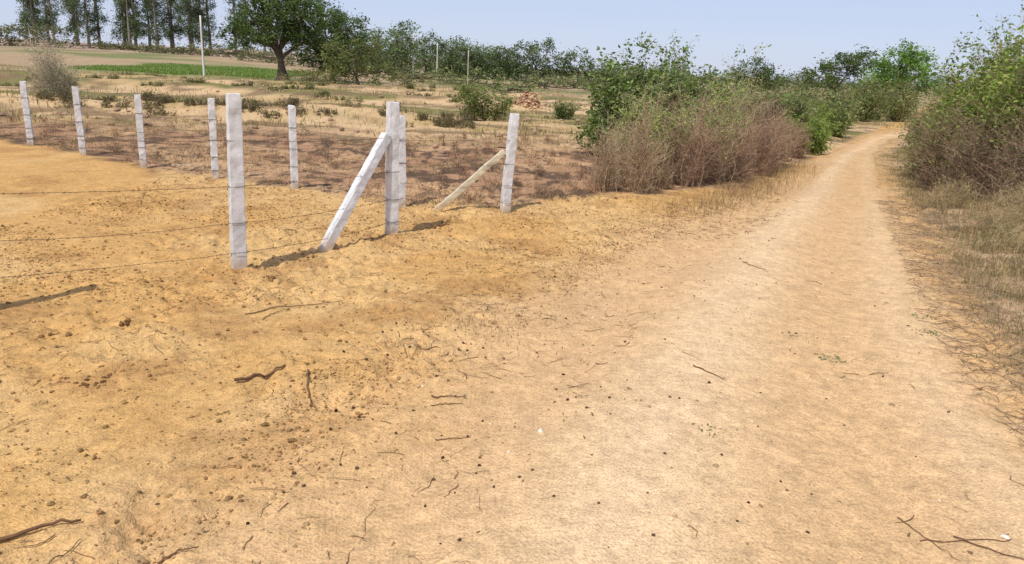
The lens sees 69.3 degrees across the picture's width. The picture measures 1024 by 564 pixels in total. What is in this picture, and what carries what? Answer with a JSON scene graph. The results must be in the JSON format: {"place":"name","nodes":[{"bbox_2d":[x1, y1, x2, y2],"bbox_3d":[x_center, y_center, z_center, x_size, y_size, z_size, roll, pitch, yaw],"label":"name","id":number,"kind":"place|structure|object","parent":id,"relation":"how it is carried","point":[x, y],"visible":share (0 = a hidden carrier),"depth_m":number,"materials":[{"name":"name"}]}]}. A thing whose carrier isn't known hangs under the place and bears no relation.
{"place":"outdoors","nodes":[
{"label":"outdoors","id":0,"kind":"place"},
{"bbox_2d":[0,39,1023,563],"bbox_3d":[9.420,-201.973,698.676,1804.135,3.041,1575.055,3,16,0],"label":"ground","id":1,"kind":"structure","parent":0,"point":[56,179],"depth_m":5.75,"materials":[{"name":"soil"}]},
{"bbox_2d":[19,81,33,144],"bbox_3d":[-8.204,-2.790,12.532,0.118,1.175,0.108,-4,18,-23],"label":"fence post","id":2,"kind":"object","parent":1,"relation":"on","point":[26,106],"visible":0.76,"depth_m":12.48,"materials":[{"name":"concrete"}]},
{"bbox_2d":[22,57,67,93],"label":"dead bush","id":3,"kind":"object","parent":1,"relation":"on","point":[37,86],"visible":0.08,"depth_m":22.75,"materials":[{"name":"brown plant"}]},
{"bbox_2d":[16,27,89,98],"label":"dead bush","id":4,"kind":"object","parent":1,"relation":"on","point":[52,68],"visible":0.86,"depth_m":21.03,"materials":[{"name":"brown plant"}]},
{"bbox_2d":[72,86,86,154],"bbox_3d":[-6.866,-2.500,11.757,0.128,1.171,0.107,-5,18,-24],"label":"fence post","id":5,"kind":"object","parent":1,"relation":"on","point":[78,115],"visible":0.98,"depth_m":11.71,"materials":[{"name":"concrete"}]},
{"bbox_2d":[134,94,147,167],"bbox_3d":[-5.401,-2.136,10.770,0.115,1.154,0.100,-4,18,-23],"label":"fence post","id":6,"kind":"object","parent":1,"relation":"on","point":[140,126],"visible":0.97,"depth_m":10.71,"materials":[{"name":"concrete"}]},
{"bbox_2d":[0,22,334,67],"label":"field hedge","id":7,"kind":"object","parent":1,"relation":"on","point":[181,49],"visible":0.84,"depth_m":93.19,"materials":[{"name":"green plant"}]},
{"bbox_2d":[15,0,353,52],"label":"eucalyptus grove","id":8,"kind":"object","parent":1,"relation":"on","point":[132,22],"visible":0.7,"depth_m":97.36,"materials":[{"name":"green plant"}]},
{"bbox_2d":[171,163,198,170],"bbox_3d":[-4.779,-1.712,11.065,0.619,0.119,0.412,3,16,0],"label":"stone heap","id":9,"kind":"object","parent":1,"relation":"on","point":[192,166],"visible":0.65,"depth_m":11.03,"materials":[{"name":"beige stone"}]},
{"bbox_2d":[69,62,320,78],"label":"green crop","id":10,"kind":"object","parent":1,"relation":"on","point":[189,69],"visible":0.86,"depth_m":58.68,"materials":[{"name":"green plant"}]},
{"bbox_2d":[199,15,204,75],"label":"utility pole","id":11,"kind":"object","parent":1,"relation":"on","point":[203,63],"visible":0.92,"depth_m":52.69,"materials":[{"name":"concrete"}]},
{"bbox_2d":[208,98,218,179],"bbox_3d":[-4.052,-1.881,10.045,0.109,1.192,0.103,-4,18,-23],"label":"fence post","id":12,"kind":"object","parent":1,"relation":"on","point":[213,136],"visible":0.91,"depth_m":9.99,"materials":[{"name":"concrete"}]},
{"bbox_2d":[225,93,248,269],"bbox_3d":[-2.155,-0.707,5.780,0.142,1.489,0.136,-6,18,-29],"label":"fence post","id":13,"kind":"object","parent":1,"relation":"on","point":[236,200],"visible":0.98,"depth_m":5.71,"materials":[{"name":"concrete"}]},
{"bbox_2d":[0,69,482,128],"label":"scrub","id":14,"kind":"object","parent":1,"relation":"on","point":[451,121],"visible":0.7,"depth_m":20.10,"materials":[{"name":"green plant"}]},
{"bbox_2d":[213,0,334,80],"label":"acacia tree","id":15,"kind":"object","parent":1,"relation":"on","point":[297,35],"visible":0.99,"depth_m":50.50,"materials":[{"name":"green plant"}]},
{"bbox_2d":[288,105,298,189],"bbox_3d":[-2.813,-1.662,9.506,0.117,1.183,0.101,-4,18,-23],"label":"fence post","id":16,"kind":"object","parent":1,"relation":"on","point":[293,145],"visible":0.96,"depth_m":9.45,"materials":[{"name":"concrete"}]},
{"bbox_2d":[276,67,337,83],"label":"thicket","id":17,"kind":"object","parent":1,"relation":"on","point":[311,74],"visible":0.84,"depth_m":48.13,"materials":[{"name":"green plant"}]},
{"bbox_2d":[300,67,359,83],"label":"thicket","id":18,"kind":"object","parent":1,"relation":"on","point":[327,75],"visible":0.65,"depth_m":48.66,"materials":[{"name":"green plant"}]},
{"bbox_2d":[292,0,377,81],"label":"broadleaf tree","id":19,"kind":"object","parent":1,"relation":"on","point":[336,27],"visible":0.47,"depth_m":54.10,"materials":[{"name":"green plant"}]},
{"bbox_2d":[0,82,695,161],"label":"field stones","id":20,"kind":"object","parent":1,"relation":"on","point":[500,145],"visible":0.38,"depth_m":18.20,"materials":[{"name":"beige stone"}]},
{"bbox_2d":[311,33,400,85],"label":"thorn thicket","id":21,"kind":"object","parent":1,"relation":"on","point":[340,61],"visible":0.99,"depth_m":47.37,"materials":[{"name":"green plant"}]},
{"bbox_2d":[317,102,399,251],"bbox_3d":[-1.432,-0.949,6.877,0.157,1.405,1.035,14,20,34],"label":"fence post","id":22,"kind":"object","parent":1,"relation":"on","point":[388,141],"visible":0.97,"depth_m":7.01,"materials":[{"name":"concrete"}]},
{"bbox_2d":[0,110,752,202],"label":"field weeds","id":23,"kind":"object","parent":1,"relation":"on","point":[538,171],"visible":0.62,"depth_m":12.99,"materials":[{"name":"brown plant"}]},
{"bbox_2d":[399,115,406,207],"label":"fence post","id":24,"kind":"object","parent":1,"relation":"on","point":[402,159],"visible":0.57,"depth_m":8.62,"materials":[{"name":"concrete"}]},
{"bbox_2d":[383,70,432,86],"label":"thicket","id":25,"kind":"object","parent":1,"relation":"on","point":[404,81],"visible":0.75,"depth_m":50.05,"materials":[{"name":"green plant"}]},
{"bbox_2d":[410,34,416,76],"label":"utility pole","id":26,"kind":"object","parent":1,"relation":"on","point":[413,36],"visible":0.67,"depth_m":71.91,"materials":[{"name":"concrete"}]},
{"bbox_2d":[330,19,536,79],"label":"distant treeline","id":27,"kind":"object","parent":1,"relation":"on","point":[395,49],"visible":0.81,"depth_m":83.93,"materials":[{"name":"green plant"}]},
{"bbox_2d":[0,63,905,206],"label":"dry grass","id":28,"kind":"structure","parent":1,"relation":"on","point":[374,122],"depth_m":17.46,"materials":[{"name":"beige plant"}]},
{"bbox_2d":[433,113,518,212],"bbox_3d":[-0.438,-1.333,8.618,0.994,1.268,0.130,0,16,-9],"label":"fence post","id":29,"kind":"object","parent":1,"relation":"on","point":[509,153],"visible":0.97,"depth_m":8.64,"materials":[{"name":"concrete"}]},
{"bbox_2d":[450,74,520,120],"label":"green bush","id":30,"kind":"object","parent":1,"relation":"on","point":[474,106],"visible":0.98,"depth_m":22.37,"materials":[{"name":"green plant"}]},
{"bbox_2d":[0,175,1008,563],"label":"soil clods","id":31,"kind":"object","parent":1,"relation":"on","point":[292,441],"visible":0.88,"depth_m":5.34,"materials":[{"name":"beige soil"}]},
{"bbox_2d":[0,169,1023,563],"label":"twig litter","id":32,"kind":"object","parent":1,"relation":"on","point":[924,267],"visible":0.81,"depth_m":5.73,"materials":[{"name":"brown plant"}]},
{"bbox_2d":[6,180,1023,563],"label":"leaf litter","id":33,"kind":"object","parent":1,"relation":"on","point":[510,352],"visible":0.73,"depth_m":4.63,"materials":[{"name":"brown plant"}]},
{"bbox_2d":[513,90,546,108],"bbox_3d":[0.696,-7.431,30.126,1.352,0.716,1.287,10,18,23],"label":"rubble pile","id":34,"kind":"object","parent":1,"relation":"on","point":[525,95],"visible":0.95,"depth_m":29.95,"materials":[{"name":"stone"}]},
{"bbox_2d":[482,37,636,83],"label":"distant orchard","id":35,"kind":"object","parent":1,"relation":"on","point":[524,69],"visible":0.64,"depth_m":88.35,"materials":[{"name":"green plant"}]},
{"bbox_2d":[548,98,581,119],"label":"green bush","id":36,"kind":"object","parent":1,"relation":"on","point":[564,110],"visible":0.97,"depth_m":26.11,"materials":[{"name":"green plant"}]},
{"bbox_2d":[576,110,628,192],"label":"dry bush","id":37,"kind":"object","parent":1,"relation":"on","point":[606,177],"visible":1,"depth_m":10.39,"materials":[{"name":"brown plant"}]},
{"bbox_2d":[571,44,644,156],"bbox_3d":[1.946,-3.661,15.053,1.608,2.264,1.441,3,16,0],"label":"leafy bush","id":38,"kind":"object","parent":1,"relation":"on","point":[608,92],"visible":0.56,"depth_m":14.84,"materials":[{"name":"green plant"}]},
{"bbox_2d":[384,59,831,104],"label":"scrub row","id":39,"kind":"object","parent":1,"relation":"on","point":[537,83],"visible":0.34,"depth_m":60.33,"materials":[{"name":"green plant"}]},
{"bbox_2d":[594,86,650,175],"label":"dry bush","id":40,"kind":"object","parent":1,"relation":"on","point":[626,116],"visible":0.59,"depth_m":11.62,"materials":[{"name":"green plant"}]},
{"bbox_2d":[596,115,658,185],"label":"dry bush","id":41,"kind":"object","parent":1,"relation":"on","point":[620,178],"visible":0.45,"depth_m":11.12,"materials":[{"name":"brown plant"}]},
{"bbox_2d":[596,32,668,136],"bbox_3d":[2.900,-4.474,17.280,1.680,2.616,2.026,-10,20,-36],"label":"leafy bush","id":42,"kind":"object","parent":1,"relation":"on","point":[641,78],"visible":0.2,"depth_m":16.93,"materials":[{"name":"green plant"}]},
{"bbox_2d":[615,83,669,193],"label":"dry bush","id":43,"kind":"object","parent":1,"relation":"on","point":[640,186],"visible":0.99,"depth_m":10.51,"materials":[{"name":"brown plant"}]},
{"bbox_2d":[638,125,676,188],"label":"dry bush","id":44,"kind":"object","parent":1,"relation":"on","point":[663,169],"visible":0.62,"depth_m":11.11,"materials":[{"name":"brown plant"}]},
{"bbox_2d":[636,69,691,185],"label":"dry bush","id":45,"kind":"object","parent":1,"relation":"on","point":[659,118],"visible":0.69,"depth_m":11.21,"materials":[{"name":"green plant"}]},
{"bbox_2d":[629,60,708,151],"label":"leafy bush","id":46,"kind":"object","parent":1,"relation":"on","point":[669,86],"visible":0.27,"depth_m":15.35,"materials":[{"name":"green plant"}]},
{"bbox_2d":[650,92,701,182],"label":"dry bush","id":47,"kind":"object","parent":1,"relation":"on","point":[685,133],"visible":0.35,"depth_m":11.57,"materials":[{"name":"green plant"}]},
{"bbox_2d":[648,32,704,120],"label":"leafy bush","id":48,"kind":"object","parent":1,"relation":"on","point":[677,61],"visible":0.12,"depth_m":18.77,"materials":[{"name":"green plant"}]},
{"bbox_2d":[638,69,715,174],"bbox_3d":[2.587,-2.510,12.002,1.300,1.842,1.471,-3,17,-20],"label":"dry bush","id":49,"kind":"object","parent":1,"relation":"on","point":[675,117],"visible":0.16,"depth_m":11.81,"materials":[{"name":"brown plant"}]},
{"bbox_2d":[658,102,724,187],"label":"dry bush","id":50,"kind":"object","parent":1,"relation":"on","point":[687,160],"visible":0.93,"depth_m":11.38,"materials":[{"name":"brown plant"}]},
{"bbox_2d":[668,80,720,178],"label":"tall weed","id":51,"kind":"object","parent":1,"relation":"on","point":[695,111],"visible":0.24,"depth_m":11.89,"materials":[{"name":"green plant"}]},
{"bbox_2d":[379,143,1023,374],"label":"verge grass","id":52,"kind":"structure","parent":1,"relation":"on","point":[906,173],"depth_m":8.65,"materials":[{"name":"beige plant"}]},
{"bbox_2d":[678,44,748,134],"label":"leafy bush","id":53,"kind":"object","parent":1,"relation":"on","point":[709,76],"visible":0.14,"depth_m":15.95,"materials":[{"name":"green plant"}]},
{"bbox_2d":[674,100,765,185],"bbox_3d":[3.267,-2.203,11.809,1.511,1.414,1.162,9,17,20],"label":"dry bush","id":54,"kind":"object","parent":1,"relation":"on","point":[717,164],"visible":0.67,"depth_m":11.79,"materials":[{"name":"brown plant"}]},
{"bbox_2d":[687,70,759,173],"bbox_3d":[3.526,-2.649,12.580,1.579,1.794,1.595,3,16,0],"label":"dry bush","id":55,"kind":"object","parent":1,"relation":"on","point":[717,116],"visible":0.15,"depth_m":12.58,"materials":[{"name":"brown plant"}]},
{"bbox_2d":[691,74,755,182],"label":"tall weed","id":56,"kind":"object","parent":1,"relation":"on","point":[716,96],"visible":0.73,"depth_m":11.90,"materials":[{"name":"green plant"}]},
{"bbox_2d":[719,98,769,182],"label":"dry bush","id":57,"kind":"object","parent":1,"relation":"on","point":[741,162],"visible":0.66,"depth_m":12.14,"materials":[{"name":"brown plant"}]},
{"bbox_2d":[721,42,771,161],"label":"leafy bush","id":58,"kind":"object","parent":1,"relation":"on","point":[739,95],"visible":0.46,"depth_m":13.08,"materials":[{"name":"green plant"}]},
{"bbox_2d":[714,68,784,157],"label":"dry bush","id":59,"kind":"object","parent":1,"relation":"on","point":[742,112],"visible":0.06,"depth_m":14.46,"materials":[{"name":"brown plant"}]},
{"bbox_2d":[722,55,788,91],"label":"broadleaf tree","id":60,"kind":"object","parent":1,"relation":"on","point":[766,73],"visible":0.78,"depth_m":42.91,"materials":[{"name":"green plant"}]},
{"bbox_2d":[729,72,800,176],"bbox_3d":[4.341,-2.716,12.914,1.419,1.824,1.459,15,20,37],"label":"dry bush","id":61,"kind":"object","parent":1,"relation":"on","point":[766,151],"visible":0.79,"depth_m":12.83,"materials":[{"name":"brown plant"}]},
{"bbox_2d":[739,79,790,147],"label":"leafy bush","id":62,"kind":"object","parent":1,"relation":"on","point":[781,97],"visible":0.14,"depth_m":17.63,"materials":[{"name":"green plant"}]},
{"bbox_2d":[752,87,802,114],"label":"leafy bush","id":63,"kind":"object","parent":1,"relation":"on","point":[788,98],"visible":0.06,"depth_m":28.84,"materials":[{"name":"green plant"}]},
{"bbox_2d":[751,96,803,167],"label":"dry bush","id":64,"kind":"object","parent":1,"relation":"on","point":[778,146],"visible":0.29,"depth_m":14.10,"materials":[{"name":"brown plant"}]},
{"bbox_2d":[757,105,809,160],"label":"dry bush","id":65,"kind":"object","parent":1,"relation":"on","point":[787,144],"visible":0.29,"depth_m":15.20,"materials":[{"name":"brown plant"}]},
{"bbox_2d":[602,65,971,96],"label":"distant hedge","id":66,"kind":"object","parent":1,"relation":"on","point":[786,81],"visible":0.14,"depth_m":115.10,"materials":[{"name":"green plant"}]},
{"bbox_2d":[777,113,807,136],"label":"roadside weed","id":67,"kind":"object","parent":1,"relation":"on","point":[792,122],"visible":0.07,"depth_m":17.73,"materials":[{"name":"green plant"}]},
{"bbox_2d":[774,95,826,135],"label":"leafy bush","id":68,"kind":"object","parent":1,"relation":"on","point":[800,108],"visible":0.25,"depth_m":22.07,"materials":[{"name":"green plant"}]},
{"bbox_2d":[783,118,817,158],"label":"dry bush","id":69,"kind":"object","parent":1,"relation":"on","point":[800,147],"visible":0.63,"depth_m":16.22,"materials":[{"name":"brown plant"}]},
{"bbox_2d":[786,74,822,114],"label":"leafy bush","id":70,"kind":"object","parent":1,"relation":"on","point":[805,97],"visible":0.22,"depth_m":34.68,"materials":[{"name":"green plant"}]},
{"bbox_2d":[799,113,831,146],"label":"roadside weed","id":71,"kind":"object","parent":1,"relation":"on","point":[826,128],"visible":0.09,"depth_m":19.05,"materials":[{"name":"green plant"}]},
{"bbox_2d":[805,115,838,155],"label":"roadside weed","id":72,"kind":"object","parent":1,"relation":"on","point":[816,147],"visible":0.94,"depth_m":17.19,"materials":[{"name":"green plant"}]},
{"bbox_2d":[806,100,841,140],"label":"roadside weed","id":73,"kind":"object","parent":1,"relation":"on","point":[830,127],"visible":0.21,"depth_m":20.95,"materials":[{"name":"green plant"}]},
{"bbox_2d":[810,95,853,138],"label":"leafy bush","id":74,"kind":"object","parent":1,"relation":"on","point":[843,119],"visible":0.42,"depth_m":22.80,"materials":[{"name":"green plant"}]},
{"bbox_2d":[805,85,864,129],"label":"leafy bush","id":75,"kind":"object","parent":1,"relation":"on","point":[839,99],"visible":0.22,"depth_m":25.77,"materials":[{"name":"green plant"}]},
{"bbox_2d":[798,44,880,92],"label":"broadleaf tree","id":76,"kind":"object","parent":1,"relation":"on","point":[831,67],"visible":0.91,"depth_m":47.61,"materials":[{"name":"green plant"}]},
{"bbox_2d":[821,76,865,112],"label":"leafy bush","id":77,"kind":"object","parent":1,"relation":"on","point":[847,94],"visible":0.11,"depth_m":31.17,"materials":[{"name":"green plant"}]},
{"bbox_2d":[844,69,892,120],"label":"leafy bush","id":78,"kind":"object","parent":1,"relation":"on","point":[863,88],"visible":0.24,"depth_m":33.18,"materials":[{"name":"green plant"}]},
{"bbox_2d":[851,85,887,121],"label":"leafy bush","id":79,"kind":"object","parent":1,"relation":"on","point":[870,103],"visible":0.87,"depth_m":32.27,"materials":[{"name":"green plant"}]},
{"bbox_2d":[850,38,950,107],"bbox_3d":[20.069,-10.466,38.266,4.905,4.127,3.593,3,16,0],"label":"neem tree","id":80,"kind":"object","parent":1,"relation":"on","point":[907,59],"visible":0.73,"depth_m":37.77,"materials":[{"name":"green plant"}]},
{"bbox_2d":[878,72,931,121],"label":"leafy bush","id":81,"kind":"object","parent":1,"relation":"on","point":[895,113],"visible":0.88,"depth_m":34.79,"materials":[{"name":"green plant"}]},
{"bbox_2d":[887,102,944,180],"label":"bramble bush","id":82,"kind":"object","parent":1,"relation":"on","point":[911,141],"visible":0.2,"depth_m":13.23,"materials":[{"name":"brown plant"}]},
{"bbox_2d":[899,97,946,144],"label":"bramble bush","id":83,"kind":"object","parent":1,"relation":"on","point":[908,125],"visible":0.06,"depth_m":19.70,"materials":[{"name":"brown plant"}]},
{"bbox_2d":[898,75,948,146],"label":"bramble bush","id":84,"kind":"object","parent":1,"relation":"on","point":[925,101],"visible":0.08,"depth_m":16.77,"materials":[{"name":"green plant"}]},
{"bbox_2d":[904,87,952,157],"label":"bramble bush","id":85,"kind":"object","parent":1,"relation":"on","point":[940,98],"visible":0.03,"depth_m":14.24,"materials":[{"name":"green plant"}]},
{"bbox_2d":[904,105,983,190],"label":"bramble bush","id":86,"kind":"object","parent":1,"relation":"on","point":[928,171],"visible":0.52,"depth_m":12.04,"materials":[{"name":"brown plant"}]},
{"bbox_2d":[913,170,983,211],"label":"grass tuft","id":87,"kind":"object","parent":1,"relation":"on","point":[946,195],"visible":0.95,"depth_m":10.24,"materials":[{"name":"plant"}]},
{"bbox_2d":[928,37,990,138],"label":"leafy bush","id":88,"kind":"object","parent":1,"relation":"on","point":[954,76],"visible":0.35,"depth_m":12.53,"materials":[{"name":"green plant"}]},
{"bbox_2d":[906,14,1023,177],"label":"leafy bush","id":89,"kind":"object","parent":1,"relation":"on","point":[989,63],"visible":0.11,"depth_m":12.47,"materials":[{"name":"green plant"}]},
{"bbox_2d":[910,55,1023,173],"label":"leafy bush","id":90,"kind":"object","parent":1,"relation":"on","point":[977,86],"visible":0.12,"depth_m":11.74,"materials":[{"name":"green plant"}]},
{"bbox_2d":[922,95,1018,201],"bbox_3d":[6.680,-1.917,10.801,1.306,1.571,1.115,3,16,0],"label":"bramble bush","id":91,"kind":"object","parent":1,"relation":"on","point":[970,150],"visible":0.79,"depth_m":10.74,"materials":[{"name":"brown plant"}]},
{"bbox_2d":[928,86,1018,184],"bbox_3d":[7.307,-2.227,11.555,1.478,1.840,1.282,3,16,0],"label":"bramble bush","id":92,"kind":"object","parent":1,"relation":"on","point":[966,118],"visible":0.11,"depth_m":11.56,"materials":[{"name":"brown plant"}]},
{"bbox_2d":[923,0,1023,175],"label":"leafy bush","id":93,"kind":"object","parent":1,"relation":"on","point":[992,40],"visible":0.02,"depth_m":12.98,"materials":[{"name":"green plant"}]},
{"bbox_2d":[941,15,1023,193],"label":"leafy bush","id":94,"kind":"object","parent":1,"relation":"on","point":[1014,96],"visible":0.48,"depth_m":10.66,"materials":[{"name":"green plant"}]},
{"bbox_2d":[945,187,1023,234],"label":"grass tuft","id":95,"kind":"object","parent":1,"relation":"on","point":[997,218],"visible":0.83,"depth_m":8.68,"materials":[{"name":"plant"}]},
{"bbox_2d":[963,160,1023,226],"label":"grass tuft","id":96,"kind":"object","parent":1,"relation":"on","point":[1016,196],"visible":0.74,"depth_m":9.26,"materials":[{"name":"plant"}]},
{"bbox_2d":[966,98,1023,207],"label":"bramble bush","id":97,"kind":"object","parent":1,"relation":"on","point":[1017,157],"visible":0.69,"depth_m":10.19,"materials":[{"name":"brown plant"}]},
{"bbox_2d":[975,217,1023,256],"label":"grass tuft","id":98,"kind":"object","parent":1,"relation":"on","point":[1008,238],"visible":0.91,"depth_m":7.78,"materials":[{"name":"plant"}]},
{"bbox_2d":[1001,86,1023,172],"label":"leafy bush","id":99,"kind":"object","parent":1,"relation":"on","point":[1015,116],"visible":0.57,"depth_m":10.32,"materials":[{"name":"green plant"}]},
{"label":"fence post","id":100,"kind":"object","parent":1,"relation":"on","visible":0},
{"bbox_2d":[0,96,505,277],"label":"barbed wire","id":101,"kind":"object","parent":100,"relation":"attached to","point":[206,187],"visible":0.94,"depth_m":6.54,"materials":[{"name":"grey metal"}]},
{"bbox_2d":[0,0,1023,86],"label":"sky","id":102,"kind":"structure","parent":0,"point":[798,31],"materials":[{"name":"blue"}]},
{"bbox_2d":[179,130,1023,563],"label":"dirt road","id":103,"kind":"structure","parent":0,"point":[875,476],"depth_m":3.60,"materials":[{"name":"soil"}]},
{"bbox_2d":[246,211,949,547],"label":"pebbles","id":104,"kind":"object","parent":103,"relation":"on","point":[434,479],"visible":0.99,"depth_m":3.56,"materials":[{"name":"stone"}]},
{"bbox_2d":[224,270,1009,539],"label":"pale pebbles","id":105,"kind":"object","parent":103,"relation":"on","point":[1004,536],"visible":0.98,"depth_m":3.50,"materials":[{"name":"stone"}]},
{"bbox_2d":[692,313,994,437],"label":"seedlings","id":106,"kind":"object","parent":103,"relation":"on","point":[932,332],"visible":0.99,"depth_m":4.79,"materials":[{"name":"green plant"}]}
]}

